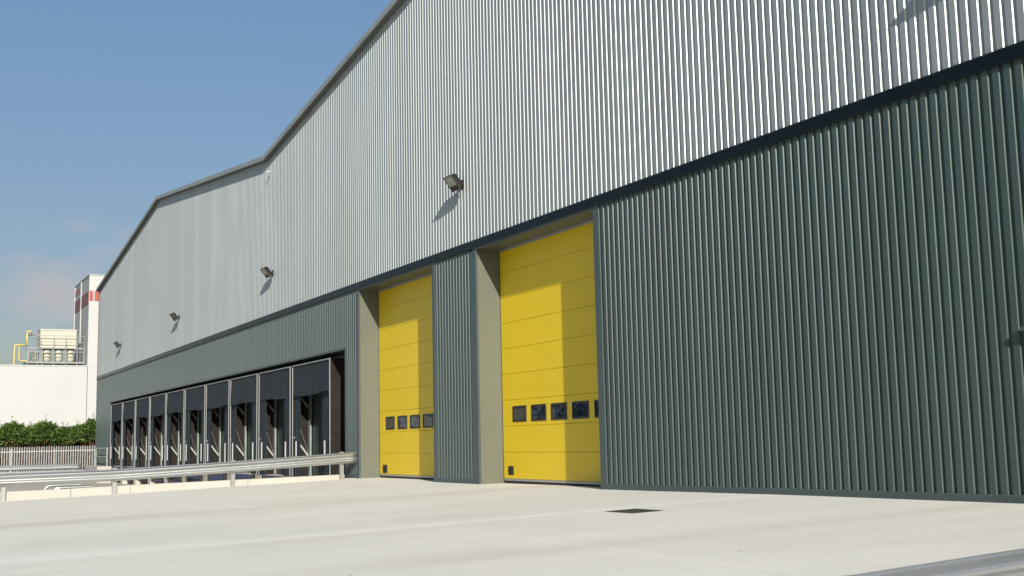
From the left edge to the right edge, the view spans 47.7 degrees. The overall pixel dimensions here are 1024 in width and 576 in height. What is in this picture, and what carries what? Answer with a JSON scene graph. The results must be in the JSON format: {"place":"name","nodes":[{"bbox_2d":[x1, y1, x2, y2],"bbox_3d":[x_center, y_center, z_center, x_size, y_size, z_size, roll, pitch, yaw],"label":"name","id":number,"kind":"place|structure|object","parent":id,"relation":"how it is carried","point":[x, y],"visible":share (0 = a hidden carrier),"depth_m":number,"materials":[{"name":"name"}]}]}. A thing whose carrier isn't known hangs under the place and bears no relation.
{"place":"outdoors","nodes":[
{"label":"outdoors","id":0,"kind":"place"},
{"bbox_2d":[0,482,132,491],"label":"dock ramp","id":1,"kind":"structure","parent":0,"point":[26,487],"depth_m":64.68,"materials":[{"name":"concrete"}]},
{"bbox_2d":[44,483,83,489],"bbox_3d":[-21.739,9.723,56.281,1.960,0.382,0.110,3,-8,-28],"label":"wheel guide","id":2,"kind":"object","parent":1,"relation":"on","point":[51,485],"visible":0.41,"depth_m":56.17,"materials":[{"name":"metal"}]},
{"bbox_2d":[57,485,95,488],"bbox_3d":[-19.855,9.226,52.788,1.960,0.382,0.110,3,-8,-28],"label":"wheel guide","id":3,"kind":"object","parent":1,"relation":"on","point":[66,487],"visible":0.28,"depth_m":52.69,"materials":[{"name":"metal"}]},
{"bbox_2d":[84,465,111,482],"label":"dock landing","id":4,"kind":"object","parent":1,"relation":"on","point":[96,467],"visible":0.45,"depth_m":70.01,"materials":[{"name":"concrete"}]},
{"bbox_2d":[95,448,107,465],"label":"handrail","id":5,"kind":"object","parent":4,"relation":"on","point":[101,456],"visible":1,"depth_m":71.64,"materials":[{"name":"silver metal"}]},
{"bbox_2d":[0,0,391,364],"label":"sky","id":6,"kind":"structure","parent":0,"point":[108,108],"materials":[{"name":"blue"}]},
{"bbox_2d":[0,478,1023,575],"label":"concrete yard","id":7,"kind":"structure","parent":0,"point":[377,527],"depth_m":13.30,"materials":[{"name":"beige concrete"}]},
{"bbox_2d":[5,475,351,500],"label":"kerb","id":8,"kind":"structure","parent":7,"relation":"on","point":[40,494],"depth_m":30.83,"materials":[{"name":"concrete"}]},
{"bbox_2d":[0,451,356,501],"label":"guard rail","id":9,"kind":"object","parent":7,"relation":"on","point":[231,467],"visible":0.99,"depth_m":30.99,"materials":[{"name":"metal"}]},
{"bbox_2d":[95,0,1023,503],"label":"warehouse","id":10,"kind":"structure","parent":7,"relation":"on","point":[745,246],"depth_m":21.42,"materials":[{"name":"silver metal"}]},
{"bbox_2d":[110,402,123,465],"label":"dock shelter","id":11,"kind":"object","parent":10,"relation":"on","point":[116,447],"visible":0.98,"depth_m":71.01,"materials":[{"name":"white paint"}]},
{"bbox_2d":[113,341,120,347],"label":"floodlight","id":12,"kind":"object","parent":10,"relation":"attached to","point":[117,344],"visible":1,"depth_m":68.88,"materials":[{"name":"grey metal"}]},
{"bbox_2d":[121,400,136,466],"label":"dock shelter","id":13,"kind":"object","parent":10,"relation":"on","point":[128,435],"visible":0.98,"depth_m":67.46,"materials":[{"name":"white paint"}]},
{"bbox_2d":[134,397,150,466],"bbox_3d":[-19.733,7.819,62.592,0.664,3.725,3.820,3,-8,-28],"label":"dock shelter","id":14,"kind":"object","parent":10,"relation":"on","point":[142,429],"visible":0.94,"depth_m":63.81,"materials":[{"name":"white paint"}]},
{"bbox_2d":[149,393,166,466],"bbox_3d":[-17.821,7.313,59.035,0.673,3.725,3.820,3,-8,-28],"label":"dock shelter","id":15,"kind":"object","parent":10,"relation":"on","point":[157,452],"visible":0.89,"depth_m":60.32,"materials":[{"name":"white paint"}]},
{"bbox_2d":[167,476,181,482],"bbox_3d":[-15.840,8.981,55.205,0.660,0.620,2.780,3,-8,-28],"label":"dock leveller","id":16,"kind":"object","parent":10,"relation":"attached to","point":[176,479],"visible":0.27,"depth_m":55.22,"materials":[{"name":"blue metal"}]},
{"bbox_2d":[169,313,179,320],"bbox_3d":[-16.105,1.381,55.240,0.424,0.374,0.430,3,-8,-28],"label":"floodlight","id":17,"kind":"object","parent":10,"relation":"attached to","point":[174,317],"visible":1,"depth_m":55.11,"materials":[{"name":"grey metal"}]},
{"bbox_2d":[165,389,185,465],"bbox_3d":[-15.900,6.807,55.483,0.664,3.725,3.820,3,-8,-28],"label":"dock shelter","id":18,"kind":"object","parent":10,"relation":"on","point":[175,404],"visible":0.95,"depth_m":56.69,"materials":[{"name":"white paint"}]},
{"bbox_2d":[186,475,202,481],"bbox_3d":[-13.924,8.475,51.651,0.660,0.620,2.780,3,-8,-28],"label":"dock leveller","id":19,"kind":"object","parent":10,"relation":"attached to","point":[196,478],"visible":0.26,"depth_m":51.49,"materials":[{"name":"blue metal"}]},
{"bbox_2d":[184,385,206,464],"bbox_3d":[-13.983,6.301,51.929,0.664,3.725,3.820,3,-8,-28],"label":"dock shelter","id":20,"kind":"object","parent":10,"relation":"on","point":[195,400],"visible":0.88,"depth_m":52.98,"materials":[{"name":"white paint"}]},
{"bbox_2d":[207,473,226,480],"bbox_3d":[-12.007,7.968,48.096,0.660,0.620,2.780,3,-8,-28],"label":"dock leveller","id":21,"kind":"object","parent":10,"relation":"attached to","point":[216,477],"visible":0.34,"depth_m":47.84,"materials":[{"name":"blue metal"}]},
{"bbox_2d":[205,380,229,462],"bbox_3d":[-12.070,5.794,48.372,0.673,3.725,3.820,3,-8,-28],"label":"dock shelter","id":22,"kind":"object","parent":10,"relation":"on","point":[217,396],"visible":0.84,"depth_m":49.46,"materials":[{"name":"white paint"}]},
{"bbox_2d":[223,406,224,461],"bbox_3d":[-11.762,6.083,48.497,0.040,2.992,2.500,3,-8,-28],"label":"dock door","id":23,"kind":"structure","parent":10,"relation":"in","point":[224,406],"depth_m":49.50,"materials":[{"name":"grey metal"}]},
{"bbox_2d":[230,373,259,473],"bbox_3d":[-10.149,5.288,44.820,0.664,3.725,3.820,3,-8,-28],"label":"dock shelter","id":24,"kind":"object","parent":10,"relation":"on","point":[244,390],"visible":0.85,"depth_m":45.78,"materials":[{"name":"black fabric"}]},
{"bbox_2d":[235,474,254,479],"bbox_3d":[-10.090,7.462,44.542,0.660,0.620,2.780,3,-8,-28],"label":"dock leveller","id":25,"kind":"object","parent":10,"relation":"attached to","point":[242,476],"visible":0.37,"depth_m":44.11,"materials":[{"name":"blue metal"}]},
{"bbox_2d":[249,402,251,459],"bbox_3d":[-9.845,5.576,44.943,0.040,2.992,2.500,3,-8,-28],"label":"dock door","id":26,"kind":"structure","parent":10,"relation":"in","point":[250,403],"depth_m":45.86,"materials":[{"name":"grey metal"}]},
{"bbox_2d":[260,267,273,277],"bbox_3d":[-8.829,-0.561,41.750,0.424,0.374,0.430,3,-8,-28],"label":"floodlight","id":27,"kind":"object","parent":10,"relation":"attached to","point":[266,272],"visible":1,"depth_m":41.63,"materials":[{"name":"grey metal"}]},
{"bbox_2d":[261,475,281,477],"bbox_3d":[-8.173,6.956,40.988,0.660,0.620,2.780,3,-8,-28],"label":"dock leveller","id":28,"kind":"object","parent":10,"relation":"attached to","point":[266,476],"visible":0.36,"depth_m":41.16,"materials":[{"name":"black metal"}]},
{"bbox_2d":[258,366,291,475],"bbox_3d":[-8.232,4.782,41.265,0.664,3.725,3.820,3,-8,-28],"label":"dock shelter","id":29,"kind":"object","parent":10,"relation":"on","point":[275,385],"visible":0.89,"depth_m":42.10,"materials":[{"name":"black fabric"}]},
{"bbox_2d":[279,399,284,471],"bbox_3d":[-7.928,5.070,41.388,0.040,2.992,2.500,3,-8,-28],"label":"dock door","id":30,"kind":"structure","parent":10,"relation":"in","point":[281,425],"depth_m":42.23,"materials":[{"name":"grey metal"}]},
{"bbox_2d":[292,358,344,477],"bbox_3d":[-6.319,4.276,37.709,0.673,3.725,3.820,3,-8,-28],"label":"dock shelter","id":31,"kind":"object","parent":10,"relation":"on","point":[326,376],"visible":0.87,"depth_m":36.78,"materials":[{"name":"black fabric"}]},
{"bbox_2d":[315,392,322,473],"bbox_3d":[-6.011,4.564,37.834,0.040,2.992,2.500,3,-8,-28],"label":"dock door","id":32,"kind":"structure","parent":10,"relation":"in","point":[318,397],"depth_m":38.60,"materials":[{"name":"grey metal"}]},
{"bbox_2d":[378,273,433,479],"bbox_3d":[-2.651,2.477,31.690,0.090,5.514,5.223,3,-8,-28],"label":"sectional door","id":33,"kind":"structure","parent":10,"relation":"in","point":[406,420],"depth_m":32.17,"materials":[{"name":"metal"}]},
{"bbox_2d":[443,173,463,191],"bbox_3d":[-1.383,-2.537,27.944,0.424,0.374,0.430,3,-8,-28],"label":"floodlight","id":34,"kind":"object","parent":10,"relation":"attached to","point":[454,182],"visible":1,"depth_m":27.84,"materials":[{"name":"grey metal"}]},
{"bbox_2d":[499,219,600,486],"bbox_3d":[0.988,1.506,24.943,0.090,5.494,5.168,3,-8,-28],"label":"sectional door","id":35,"kind":"structure","parent":10,"relation":"in","point":[550,408],"depth_m":25.18,"materials":[{"name":"metal"}]},
{"bbox_2d":[605,509,662,512],"bbox_3d":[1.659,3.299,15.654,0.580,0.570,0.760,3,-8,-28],"label":"drain grate","id":36,"kind":"object","parent":7,"relation":"on","point":[633,511],"visible":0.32,"depth_m":15.76,"materials":[{"name":"grey metal"}]},
{"bbox_2d":[846,548,1023,575],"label":"guard rail","id":37,"kind":"object","parent":7,"relation":"on","point":[1008,563],"visible":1,"depth_m":4.42,"materials":[{"name":"metal"}]},
{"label":"planting bed","id":38,"kind":"structure","parent":0,"visible":0},
{"bbox_2d":[0,428,10,471],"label":"shrub","id":39,"kind":"object","parent":38,"relation":"on","point":[2,444],"visible":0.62,"depth_m":81.28,"materials":[{"name":"green plant"}]},
{"bbox_2d":[0,416,27,471],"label":"shrub","id":40,"kind":"object","parent":38,"relation":"on","point":[9,430],"visible":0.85,"depth_m":81.41,"materials":[{"name":"green plant"}]},
{"bbox_2d":[10,421,48,472],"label":"shrub","id":41,"kind":"object","parent":38,"relation":"on","point":[31,433],"visible":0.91,"depth_m":81.61,"materials":[{"name":"green plant"}]},
{"bbox_2d":[32,415,61,470],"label":"shrub","id":42,"kind":"object","parent":38,"relation":"on","point":[49,425],"visible":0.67,"depth_m":82.95,"materials":[{"name":"green plant"}]},
{"bbox_2d":[0,442,94,473],"bbox_3d":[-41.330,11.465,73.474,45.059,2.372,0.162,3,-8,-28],"label":"palisade fence","id":43,"kind":"object","parent":38,"relation":"on","point":[39,451],"visible":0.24,"depth_m":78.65,"materials":[{"name":"grey metal"}]},
{"bbox_2d":[44,422,84,470],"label":"shrub","id":44,"kind":"object","parent":38,"relation":"on","point":[67,434],"visible":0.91,"depth_m":82.80,"materials":[{"name":"green plant"}]},
{"bbox_2d":[60,421,92,469],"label":"shrub","id":45,"kind":"object","parent":38,"relation":"on","point":[78,427],"visible":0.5,"depth_m":84.16,"materials":[{"name":"green plant"}]},
{"bbox_2d":[79,413,95,469],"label":"shrub","id":46,"kind":"object","parent":38,"relation":"on","point":[89,429],"visible":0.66,"depth_m":84.08,"materials":[{"name":"green plant"}]},
{"label":"ground","id":47,"kind":"structure","parent":0,"visible":0},
{"bbox_2d":[0,274,104,427],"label":"factory building","id":48,"kind":"structure","parent":47,"relation":"on","point":[57,394],"depth_m":140.60,"materials":[{"name":"white paint"}]},
{"bbox_2d":[13,330,35,364],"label":"yellow pipe","id":49,"kind":"object","parent":48,"relation":"on","point":[20,345],"visible":0.94,"depth_m":141.53,"materials":[{"name":"metal"}]},
{"bbox_2d":[22,329,84,364],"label":"cooling unit","id":50,"kind":"object","parent":48,"relation":"on","point":[57,341],"visible":0.94,"depth_m":143.75,"materials":[{"name":"beige paint"}]},
{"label":"far pavement","id":51,"kind":"structure","parent":0,"visible":0},
{"bbox_2d":[0,463,79,472],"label":"guard rail","id":52,"kind":"object","parent":51,"relation":"on","point":[72,467],"visible":0.96,"depth_m":71.86,"materials":[{"name":"metal"}]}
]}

